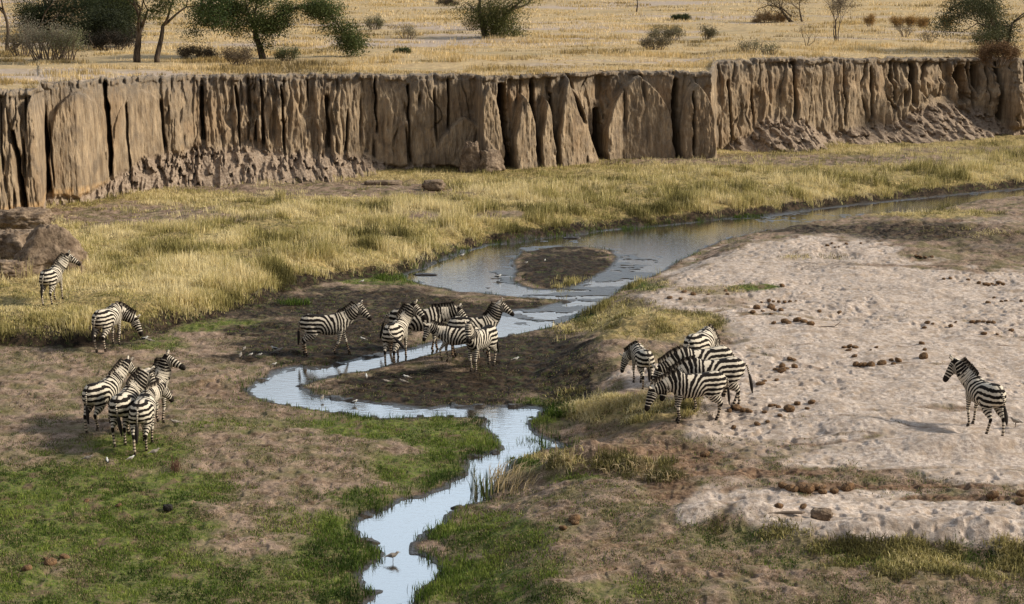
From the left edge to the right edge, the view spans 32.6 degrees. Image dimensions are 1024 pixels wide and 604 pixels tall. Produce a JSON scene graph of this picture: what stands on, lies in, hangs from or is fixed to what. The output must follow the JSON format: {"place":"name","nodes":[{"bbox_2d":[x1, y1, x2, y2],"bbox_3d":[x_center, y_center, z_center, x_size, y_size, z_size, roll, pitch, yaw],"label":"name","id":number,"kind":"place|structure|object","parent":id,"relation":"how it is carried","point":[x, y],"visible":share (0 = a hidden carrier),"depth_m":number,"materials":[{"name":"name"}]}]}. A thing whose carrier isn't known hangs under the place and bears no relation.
{"place":"outdoors","nodes":[
{"label":"outdoors","id":0,"kind":"place"},
{"bbox_2d":[0,134,1023,603],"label":"ground","id":1,"kind":"structure","parent":0,"point":[878,284],"depth_m":47.63,"materials":[{"name":"soil"}]},
{"bbox_2d":[0,259,26,279],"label":"boulder","id":2,"kind":"object","parent":1,"relation":"on","point":[7,267],"visible":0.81,"depth_m":63.04,"materials":[{"name":"stone"}]},
{"bbox_2d":[0,229,32,259],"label":"boulder","id":3,"kind":"object","parent":1,"relation":"on","point":[12,242],"visible":0.43,"depth_m":66.63,"materials":[{"name":"stone"}]},
{"bbox_2d":[13,252,33,282],"bbox_3d":[-17.496,-1.292,62.960,0.908,1.070,1.910,0,11,0],"label":"grass tuft","id":4,"kind":"object","parent":1,"relation":"on","point":[29,274],"visible":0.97,"depth_m":62.86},
{"bbox_2d":[21,564,31,570],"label":"dung ball","id":5,"kind":"object","parent":1,"relation":"on","point":[27,567],"visible":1,"depth_m":35.13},
{"bbox_2d":[0,207,53,229],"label":"boulder","id":6,"kind":"object","parent":1,"relation":"on","point":[24,218],"visible":0.65,"depth_m":73.41,"materials":[{"name":"stone"}]},
{"bbox_2d":[44,557,56,565],"bbox_3d":[-9.385,5.292,35.598,0.253,0.153,0.278,29,27,25],"label":"dung ball","id":7,"kind":"object","parent":1,"relation":"on","point":[51,561],"visible":1,"depth_m":35.53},
{"bbox_2d":[14,223,89,276],"bbox_3d":[-17.028,-1.914,64.525,3.044,2.139,2.013,-4,18,-20],"label":"boulder","id":8,"kind":"object","parent":1,"relation":"on","point":[45,245],"visible":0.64,"depth_m":63.94,"materials":[{"name":"stone"}]},
{"bbox_2d":[39,250,80,305],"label":"zebra","id":9,"kind":"object","parent":1,"relation":"on","point":[51,277],"visible":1,"depth_m":58.65},
{"bbox_2d":[59,553,69,558],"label":"dung ball","id":10,"kind":"object","parent":1,"relation":"on","point":[64,556],"visible":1,"depth_m":35.89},
{"bbox_2d":[82,355,134,433],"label":"zebra","id":11,"kind":"object","parent":1,"relation":"on","point":[99,395],"visible":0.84,"depth_m":45.30},
{"bbox_2d":[91,301,142,351],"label":"zebra","id":12,"kind":"object","parent":1,"relation":"on","point":[108,318],"visible":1,"depth_m":54.74},
{"bbox_2d":[108,365,154,446],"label":"zebra","id":13,"kind":"object","parent":1,"relation":"on","point":[139,379],"visible":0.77,"depth_m":43.92},
{"bbox_2d":[128,378,173,455],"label":"zebra","id":14,"kind":"object","parent":1,"relation":"on","point":[142,410],"visible":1,"depth_m":43.27},
{"bbox_2d":[130,349,185,434],"bbox_3d":[-9.445,2.331,45.877,0.750,1.958,1.874,7,14,33],"label":"zebra","id":15,"kind":"object","parent":1,"relation":"on","point":[165,363],"visible":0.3,"depth_m":46.23},
{"bbox_2d":[163,504,172,510],"bbox_3d":[-7.652,4.572,38.919,0.240,0.164,0.174,0,11,0],"label":"dung lump","id":16,"kind":"object","parent":1,"relation":"on","point":[167,507],"visible":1,"depth_m":38.85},
{"bbox_2d":[169,456,180,471],"bbox_3d":[-8.124,3.831,42.059,0.606,0.450,0.646,0,11,0],"label":"dead weed","id":17,"kind":"object","parent":1,"relation":"on","point":[176,465],"visible":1,"depth_m":42.05,"materials":[{"name":"brown plant"}]},
{"bbox_2d":[275,187,287,199],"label":"grass tuft","id":18,"kind":"object","parent":1,"relation":"on","point":[282,194],"visible":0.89,"depth_m":84.15,"materials":[{"name":"plant"}]},
{"bbox_2d":[277,297,312,305],"bbox_3d":[-7.727,-0.087,61.932,1.379,0.315,0.878,0,11,0],"label":"sedge clump","id":19,"kind":"object","parent":1,"relation":"on","point":[292,301],"visible":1,"depth_m":61.81,"materials":[{"name":"green plant"}]},
{"bbox_2d":[297,299,371,355],"bbox_3d":[-5.537,0.804,54.624,2.334,1.714,0.567,-2,11,-8],"label":"zebra","id":20,"kind":"object","parent":1,"relation":"on","point":[338,323],"visible":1,"depth_m":54.43},
{"bbox_2d":[364,180,401,185],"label":"flat slab","id":21,"kind":"structure","parent":1,"relation":"on","point":[383,182],"depth_m":89.38,"materials":[{"name":"stone"}]},
{"bbox_2d":[373,272,406,280],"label":"sedge clump","id":22,"kind":"object","parent":1,"relation":"on","point":[380,276],"visible":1,"depth_m":67.43,"materials":[{"name":"green plant"}]},
{"bbox_2d":[382,299,426,365],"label":"zebra","id":23,"kind":"object","parent":1,"relation":"on","point":[395,332],"visible":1,"depth_m":53.98},
{"bbox_2d":[380,301,466,350],"bbox_3d":[-2.754,0.790,55.589,2.904,1.664,0.649,-1,11,-4],"label":"zebra","id":24,"kind":"object","parent":1,"relation":"on","point":[442,312],"visible":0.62,"depth_m":55.41},
{"bbox_2d":[413,273,437,275],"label":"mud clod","id":25,"kind":"object","parent":1,"relation":"on","point":[424,274],"visible":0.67,"depth_m":68.52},
{"bbox_2d":[422,179,445,190],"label":"earth clod","id":26,"kind":"object","parent":1,"relation":"on","point":[436,185],"visible":0.99,"depth_m":86.89,"materials":[{"name":"soil"}]},
{"bbox_2d":[422,320,483,361],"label":"zebra","id":27,"kind":"object","parent":1,"relation":"on","point":[446,334],"visible":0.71,"depth_m":53.22},
{"bbox_2d":[447,297,514,358],"bbox_3d":[-1.008,0.783,54.112,2.172,1.860,0.553,-2,11,-8],"label":"zebra","id":28,"kind":"object","parent":1,"relation":"on","point":[492,313],"visible":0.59,"depth_m":53.97},
{"bbox_2d":[467,470,494,499],"bbox_3d":[-0.691,4.218,40.972,0.775,0.863,1.233,1,11,7],"label":"reed clump","id":29,"kind":"object","parent":1,"relation":"on","point":[483,489],"visible":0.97,"depth_m":40.83,"materials":[{"name":"green plant"}]},
{"bbox_2d":[464,319,498,371],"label":"zebra","id":30,"kind":"object","parent":1,"relation":"on","point":[484,337],"visible":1,"depth_m":52.07},
{"bbox_2d":[0,212,1023,603],"bbox_3d":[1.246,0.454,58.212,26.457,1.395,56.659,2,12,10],"label":"green turf","id":31,"kind":"structure","parent":1,"relation":"on","point":[444,574],"depth_m":37.62,"materials":[{"name":"green plant"}]},
{"bbox_2d":[0,136,1023,343],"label":"tall dry grass","id":32,"kind":"structure","parent":1,"relation":"on","point":[236,278],"depth_m":77.06,"materials":[{"name":"plant"}]},
{"bbox_2d":[488,458,550,493],"bbox_3d":[0.141,4.066,41.569,1.471,0.788,3.190,-4,12,-19],"label":"reed clump","id":33,"kind":"object","parent":1,"relation":"on","point":[517,482],"visible":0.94,"depth_m":41.33,"materials":[{"name":"beige plant"}]},
{"bbox_2d":[518,435,550,452],"bbox_3d":[0.576,3.641,45.057,0.859,0.413,1.532,-6,13,-29],"label":"sedge clump","id":34,"kind":"object","parent":1,"relation":"on","point":[549,444],"visible":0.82,"depth_m":45.13,"materials":[{"name":"green plant"}]},
{"bbox_2d":[534,439,577,466],"bbox_3d":[1.019,3.563,42.111,1.012,1.127,3.140,-2,12,-8],"label":"reed clump","id":35,"kind":"object","parent":1,"relation":"on","point":[570,459],"visible":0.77,"depth_m":41.09,"materials":[{"name":"beige plant"}]},
{"bbox_2d":[543,401,575,417],"bbox_3d":[1.161,2.850,47.401,0.804,0.616,1.900,-4,12,-20],"label":"sedge clump","id":36,"kind":"object","parent":1,"relation":"on","point":[552,411],"visible":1,"depth_m":46.99,"materials":[{"name":"green plant"}]},
{"bbox_2d":[568,514,580,521],"bbox_3d":[1.306,4.556,36.812,0.276,0.161,0.258,-21,20,-7],"label":"dung ball","id":37,"kind":"object","parent":1,"relation":"on","point":[577,517],"visible":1,"depth_m":36.74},
{"bbox_2d":[592,452,661,474],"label":"dry stalks","id":38,"kind":"object","parent":1,"relation":"on","point":[640,463],"visible":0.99,"depth_m":40.13,"materials":[{"name":"beige plant"}]},
{"bbox_2d":[619,340,654,388],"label":"zebra","id":39,"kind":"object","parent":1,"relation":"on","point":[640,356],"visible":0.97,"depth_m":47.59},
{"bbox_2d":[634,465,694,481],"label":"dry stalks","id":40,"kind":"object","parent":1,"relation":"on","point":[656,474],"visible":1,"depth_m":39.46,"materials":[{"name":"beige plant"}]},
{"bbox_2d":[644,369,729,423],"bbox_3d":[4.476,2.364,44.509,2.315,1.403,0.568,-3,12,-13],"label":"zebra","id":41,"kind":"object","parent":1,"relation":"on","point":[709,385],"visible":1,"depth_m":44.27},
{"bbox_2d":[651,345,734,400],"bbox_3d":[4.802,1.837,46.201,2.438,1.508,0.607,-3,12,-17],"label":"zebra","id":42,"kind":"object","parent":1,"relation":"on","point":[670,357],"visible":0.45,"depth_m":45.91},
{"bbox_2d":[683,324,724,348],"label":"zebra","id":43,"kind":"object","parent":1,"relation":"on","point":[705,337],"visible":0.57,"depth_m":47.90},
{"bbox_2d":[700,450,709,457],"bbox_3d":[4.567,3.603,41.487,0.242,0.151,0.305,-17,8,-19],"label":"dung ball","id":44,"kind":"object","parent":1,"relation":"on","point":[705,453],"visible":1,"depth_m":41.38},
{"bbox_2d":[659,355,752,410],"bbox_3d":[5.047,2.082,45.481,2.520,1.497,0.613,-2,12,-12],"label":"zebra","id":45,"kind":"object","parent":1,"relation":"on","point":[732,369],"visible":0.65,"depth_m":45.27},
{"bbox_2d":[732,404,741,410],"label":"dung ball","id":46,"kind":"object","parent":1,"relation":"on","point":[736,407],"visible":1,"depth_m":45.52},
{"bbox_2d":[734,213,767,218],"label":"sedge clump","id":47,"kind":"object","parent":1,"relation":"on","point":[744,216],"visible":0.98,"depth_m":83.20,"materials":[{"name":"green plant"}]},
{"bbox_2d":[519,204,1023,589],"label":"mound grass","id":48,"kind":"structure","parent":1,"relation":"on","point":[594,407],"depth_m":39.58,"materials":[{"name":"plant"}]},
{"bbox_2d":[774,503,783,508],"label":"dung ball","id":49,"kind":"object","parent":1,"relation":"on","point":[779,505],"visible":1,"depth_m":36.25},
{"bbox_2d":[777,367,786,372],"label":"dung ball","id":50,"kind":"object","parent":1,"relation":"on","point":[781,369],"visible":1,"depth_m":49.27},
{"bbox_2d":[778,482,786,488],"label":"dung ball","id":51,"kind":"object","parent":1,"relation":"on","point":[782,484],"visible":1,"depth_m":38.54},
{"bbox_2d":[768,511,804,513],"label":"dead branch","id":52,"kind":"object","parent":1,"relation":"on","point":[791,512],"visible":1,"depth_m":36.04,"materials":[{"name":"wood"}]},
{"bbox_2d":[783,404,794,411],"bbox_3d":[7.162,2.748,45.171,0.303,0.202,0.268,7,15,-5],"label":"dung ball","id":53,"kind":"object","parent":1,"relation":"on","point":[788,407],"visible":1,"depth_m":45.09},
{"bbox_2d":[785,484,794,491],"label":"dung ball","id":54,"kind":"object","parent":1,"relation":"on","point":[788,487],"visible":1,"depth_m":38.36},
{"bbox_2d":[796,482,806,492],"bbox_3d":[6.399,4.074,38.430,0.324,0.184,0.399,8,18,-13],"label":"dung ball","id":55,"kind":"object","parent":1,"relation":"on","point":[801,485],"visible":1,"depth_m":38.32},
{"bbox_2d":[804,484,814,493],"bbox_3d":[6.481,4.105,38.347,0.283,0.213,0.332,-29,4,-28],"label":"dung ball","id":56,"kind":"object","parent":1,"relation":"on","point":[809,488],"visible":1,"depth_m":38.22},
{"bbox_2d":[810,507,832,520],"bbox_3d":[6.408,4.389,36.196,0.483,0.290,0.338,0,11,0],"label":"earth clod","id":57,"kind":"object","parent":1,"relation":"on","point":[823,514],"visible":1,"depth_m":36.07,"materials":[{"name":"soil"}]},
{"bbox_2d":[818,489,826,493],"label":"dung ball","id":58,"kind":"object","parent":1,"relation":"on","point":[822,491],"visible":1,"depth_m":38.20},
{"bbox_2d":[829,487,838,493],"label":"dung ball","id":59,"kind":"object","parent":1,"relation":"on","point":[833,490],"visible":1,"depth_m":38.32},
{"bbox_2d":[840,482,854,491],"bbox_3d":[7.394,4.092,38.609,0.357,0.223,0.280,-29,14,-28],"label":"dung ball","id":60,"kind":"object","parent":1,"relation":"on","point":[847,486],"visible":1,"depth_m":38.51,"materials":[{"name":"soil"}]},
{"bbox_2d":[877,360,886,364],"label":"dung ball","id":61,"kind":"object","parent":1,"relation":"on","point":[881,362],"visible":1,"depth_m":50.00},
{"bbox_2d":[919,352,927,358],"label":"dung ball","id":62,"kind":"object","parent":1,"relation":"on","point":[923,355],"visible":1,"depth_m":50.45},
{"bbox_2d":[943,355,1007,435],"bbox_3d":[11.567,2.328,43.201,0.678,1.740,2.117,-6,13,-26],"label":"zebra","id":63,"kind":"object","parent":1,"relation":"on","point":[984,395],"visible":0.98,"depth_m":43.02},
{"bbox_2d":[986,490,998,499],"bbox_3d":[10.371,4.163,37.766,0.265,0.186,0.332,-21,1,-16],"label":"dung ball","id":64,"kind":"object","parent":1,"relation":"on","point":[992,494],"visible":1,"depth_m":37.66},
{"bbox_2d":[1010,417,1022,424],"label":"bird","id":65,"kind":"object","parent":1,"relation":"on","point":[1015,421],"visible":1,"depth_m":43.51},
{"bbox_2d":[1015,497,1023,504],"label":"dung ball","id":66,"kind":"object","parent":1,"relation":"on","point":[1019,501],"visible":1,"depth_m":37.27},
{"bbox_2d":[1016,489,1023,496],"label":"dung ball","id":67,"kind":"object","parent":1,"relation":"on","point":[1020,492],"visible":0.96,"depth_m":37.84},
{"bbox_2d":[0,56,1023,209],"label":"river cliff","id":68,"kind":"structure","parent":0,"point":[73,141],"depth_m":96.35,"materials":[{"name":"stone"}]},
{"bbox_2d":[459,141,480,172],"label":"fallen slab","id":69,"kind":"structure","parent":68,"relation":"on","point":[470,159],"depth_m":95.08,"materials":[{"name":"stone"}]},
{"bbox_2d":[479,148,505,172],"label":"fallen slab","id":70,"kind":"structure","parent":68,"relation":"on","point":[491,159],"depth_m":94.97,"materials":[{"name":"stone"}]},
{"bbox_2d":[0,0,1023,90],"bbox_3d":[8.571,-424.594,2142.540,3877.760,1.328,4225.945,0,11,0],"label":"plateau","id":71,"kind":"structure","parent":68,"relation":"on","point":[733,27],"depth_m":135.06,"materials":[{"name":"plant"}]},
{"bbox_2d":[0,28,35,56],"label":"bush","id":72,"kind":"object","parent":71,"relation":"on","point":[12,40],"visible":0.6,"depth_m":113.68,"materials":[{"name":"green plant"}]},
{"bbox_2d":[0,0,86,50],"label":"tree","id":73,"kind":"object","parent":71,"relation":"on","point":[7,22],"visible":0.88,"depth_m":118.42,"materials":[{"name":"green plant"}]},
{"bbox_2d":[13,11,91,59],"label":"bush","id":74,"kind":"object","parent":71,"relation":"on","point":[34,38],"visible":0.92,"depth_m":108.01,"materials":[{"name":"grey plant"}]},
{"bbox_2d":[37,24,91,59],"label":"bush","id":75,"kind":"object","parent":71,"relation":"on","point":[73,44],"visible":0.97,"depth_m":107.86,"materials":[{"name":"green plant"}]},
{"bbox_2d":[4,0,152,38],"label":"acacia tree","id":76,"kind":"object","parent":71,"relation":"on","point":[35,9],"visible":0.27,"depth_m":137.37,"materials":[{"name":"green plant"}]},
{"bbox_2d":[62,1,136,49],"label":"acacia tree","id":77,"kind":"object","parent":71,"relation":"on","point":[102,17],"visible":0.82,"depth_m":121.34,"materials":[{"name":"green plant"}]},
{"bbox_2d":[46,0,154,42],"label":"acacia tree","id":78,"kind":"object","parent":71,"relation":"on","point":[74,4],"visible":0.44,"depth_m":132.74,"materials":[{"name":"green plant"}]},
{"bbox_2d":[85,26,135,50],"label":"bush","id":79,"kind":"object","parent":71,"relation":"on","point":[98,40],"visible":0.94,"depth_m":118.49,"materials":[{"name":"green plant"}]},
{"bbox_2d":[102,22,143,46],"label":"bush","id":80,"kind":"object","parent":71,"relation":"on","point":[131,35],"visible":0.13,"depth_m":123.92,"materials":[{"name":"green plant"}]},
{"bbox_2d":[103,0,185,61],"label":"acacia tree","id":81,"kind":"object","parent":71,"relation":"on","point":[137,47],"visible":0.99,"depth_m":103.84,"materials":[{"name":"green plant"}]},
{"bbox_2d":[173,43,221,58],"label":"bush","id":82,"kind":"object","parent":71,"relation":"on","point":[184,51],"visible":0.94,"depth_m":109.53,"materials":[{"name":"brown plant"}]},
{"bbox_2d":[147,0,250,62],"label":"acacia tree","id":83,"kind":"object","parent":71,"relation":"on","point":[209,4],"visible":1,"depth_m":105.21,"materials":[{"name":"green plant"}]},
{"bbox_2d":[216,42,259,64],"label":"bush","id":84,"kind":"object","parent":71,"relation":"on","point":[234,56],"visible":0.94,"depth_m":102.93,"materials":[{"name":"brown plant"}]},
{"bbox_2d":[176,0,381,58],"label":"acacia tree","id":85,"kind":"object","parent":71,"relation":"on","point":[324,11],"visible":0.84,"depth_m":109.72,"materials":[{"name":"green plant"}]},
{"bbox_2d":[271,43,303,60],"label":"bush","id":86,"kind":"object","parent":71,"relation":"on","point":[281,53],"visible":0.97,"depth_m":106.26,"materials":[{"name":"green plant"}]},
{"bbox_2d":[363,13,385,29],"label":"bush","id":87,"kind":"object","parent":71,"relation":"on","point":[380,22],"visible":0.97,"depth_m":151.78,"materials":[{"name":"green plant"}]},
{"bbox_2d":[391,47,411,53],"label":"bush","id":88,"kind":"object","parent":71,"relation":"on","point":[404,49],"visible":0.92,"depth_m":112.37,"materials":[{"name":"green plant"}]},
{"bbox_2d":[394,22,417,38],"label":"bush","id":89,"kind":"object","parent":71,"relation":"on","point":[409,30],"visible":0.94,"depth_m":135.42,"materials":[{"name":"green plant"}]},
{"bbox_2d":[434,0,458,5],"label":"bush","id":90,"kind":"object","parent":71,"relation":"on","point":[442,2],"visible":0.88,"depth_m":211.77,"materials":[{"name":"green plant"}]},
{"bbox_2d":[462,15,479,29],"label":"bush","id":91,"kind":"object","parent":71,"relation":"on","point":[463,23],"visible":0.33,"depth_m":151.51,"materials":[{"name":"green plant"}]},
{"bbox_2d":[440,0,553,37],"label":"acacia tree","id":92,"kind":"object","parent":71,"relation":"on","point":[497,23],"visible":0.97,"depth_m":136.43,"materials":[{"name":"green plant"}]},
{"bbox_2d":[637,32,675,49],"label":"bush","id":93,"kind":"object","parent":71,"relation":"on","point":[660,41],"visible":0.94,"depth_m":120.32,"materials":[{"name":"green plant"}]},
{"bbox_2d":[645,21,686,40],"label":"bush","id":94,"kind":"object","parent":71,"relation":"on","point":[665,32],"visible":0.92,"depth_m":132.37,"materials":[{"name":"green plant"}]},
{"bbox_2d":[671,13,691,20],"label":"bush","id":95,"kind":"object","parent":71,"relation":"on","point":[675,17],"visible":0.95,"depth_m":171.28,"materials":[{"name":"green plant"}]},
{"bbox_2d":[697,24,719,39],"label":"bush","id":96,"kind":"object","parent":71,"relation":"on","point":[708,32],"visible":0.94,"depth_m":132.05,"materials":[{"name":"green plant"}]},
{"bbox_2d":[734,38,760,52],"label":"bush","id":97,"kind":"object","parent":71,"relation":"on","point":[747,46],"visible":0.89,"depth_m":112.92,"materials":[{"name":"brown plant"}]},
{"bbox_2d":[751,9,785,22],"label":"bush","id":98,"kind":"object","parent":71,"relation":"on","point":[779,17],"visible":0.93,"depth_m":166.52,"materials":[{"name":"brown plant"}]},
{"bbox_2d":[757,41,782,54],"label":"bush","id":99,"kind":"object","parent":71,"relation":"on","point":[769,48],"visible":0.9,"depth_m":110.54,"materials":[{"name":"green plant"}]},
{"bbox_2d":[748,0,810,21],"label":"tree","id":100,"kind":"object","parent":71,"relation":"on","point":[788,19],"visible":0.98,"depth_m":165.75,"materials":[{"name":"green plant"}]},
{"bbox_2d":[797,22,822,45],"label":"dry shrub","id":101,"kind":"object","parent":71,"relation":"on","point":[808,33],"visible":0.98,"depth_m":123.65,"materials":[{"name":"brown plant"}]},
{"bbox_2d":[822,0,860,40],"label":"dry shrub","id":102,"kind":"object","parent":71,"relation":"on","point":[838,6],"visible":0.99,"depth_m":128.30,"materials":[{"name":"brown plant"}]},
{"bbox_2d":[863,13,876,26],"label":"grass clump","id":103,"kind":"object","parent":71,"relation":"on","point":[870,19],"visible":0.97,"depth_m":157.48,"materials":[{"name":"brown plant"}]},
{"bbox_2d":[886,15,907,26],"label":"grass clump","id":104,"kind":"object","parent":71,"relation":"on","point":[898,20],"visible":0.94,"depth_m":156.80,"materials":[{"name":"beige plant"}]},
{"bbox_2d":[894,24,914,36],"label":"bush","id":105,"kind":"object","parent":71,"relation":"on","point":[905,29],"visible":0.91,"depth_m":140.74,"materials":[{"name":"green plant"}]},
{"bbox_2d":[905,15,918,26],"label":"grass clump","id":106,"kind":"object","parent":71,"relation":"on","point":[910,21],"visible":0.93,"depth_m":157.07,"materials":[{"name":"brown plant"}]},
{"bbox_2d":[914,14,930,27],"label":"grass clump","id":107,"kind":"object","parent":71,"relation":"on","point":[923,21],"visible":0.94,"depth_m":154.91,"materials":[{"name":"brown plant"}]},
{"bbox_2d":[916,28,938,41],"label":"bush","id":108,"kind":"object","parent":71,"relation":"on","point":[925,35],"visible":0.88,"depth_m":131.44,"materials":[{"name":"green plant"}]},
{"bbox_2d":[917,0,1023,48],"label":"acacia tree","id":109,"kind":"object","parent":71,"relation":"on","point":[982,9],"visible":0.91,"depth_m":119.02,"materials":[{"name":"green plant"}]},
{"bbox_2d":[967,27,991,44],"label":"bush","id":110,"kind":"object","parent":71,"relation":"on","point":[976,35],"visible":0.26,"depth_m":129.30,"materials":[{"name":"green plant"}]},
{"bbox_2d":[968,39,1022,67],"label":"bush","id":111,"kind":"object","parent":71,"relation":"on","point":[1007,51],"visible":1,"depth_m":110.09,"materials":[{"name":"brown plant"}]},
{"bbox_2d":[250,189,1023,603],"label":"stream water","id":112,"kind":"structure","parent":0,"point":[394,529],"depth_m":55.40,"materials":[{"name":"blue liquid"}]},
{"bbox_2d":[384,551,398,557],"bbox_3d":[-2.500,5.307,36.438,0.377,0.238,0.122,-2,12,-10],"label":"bird","id":113,"kind":"object","parent":112,"relation":"on","point":[391,555],"visible":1,"depth_m":36.41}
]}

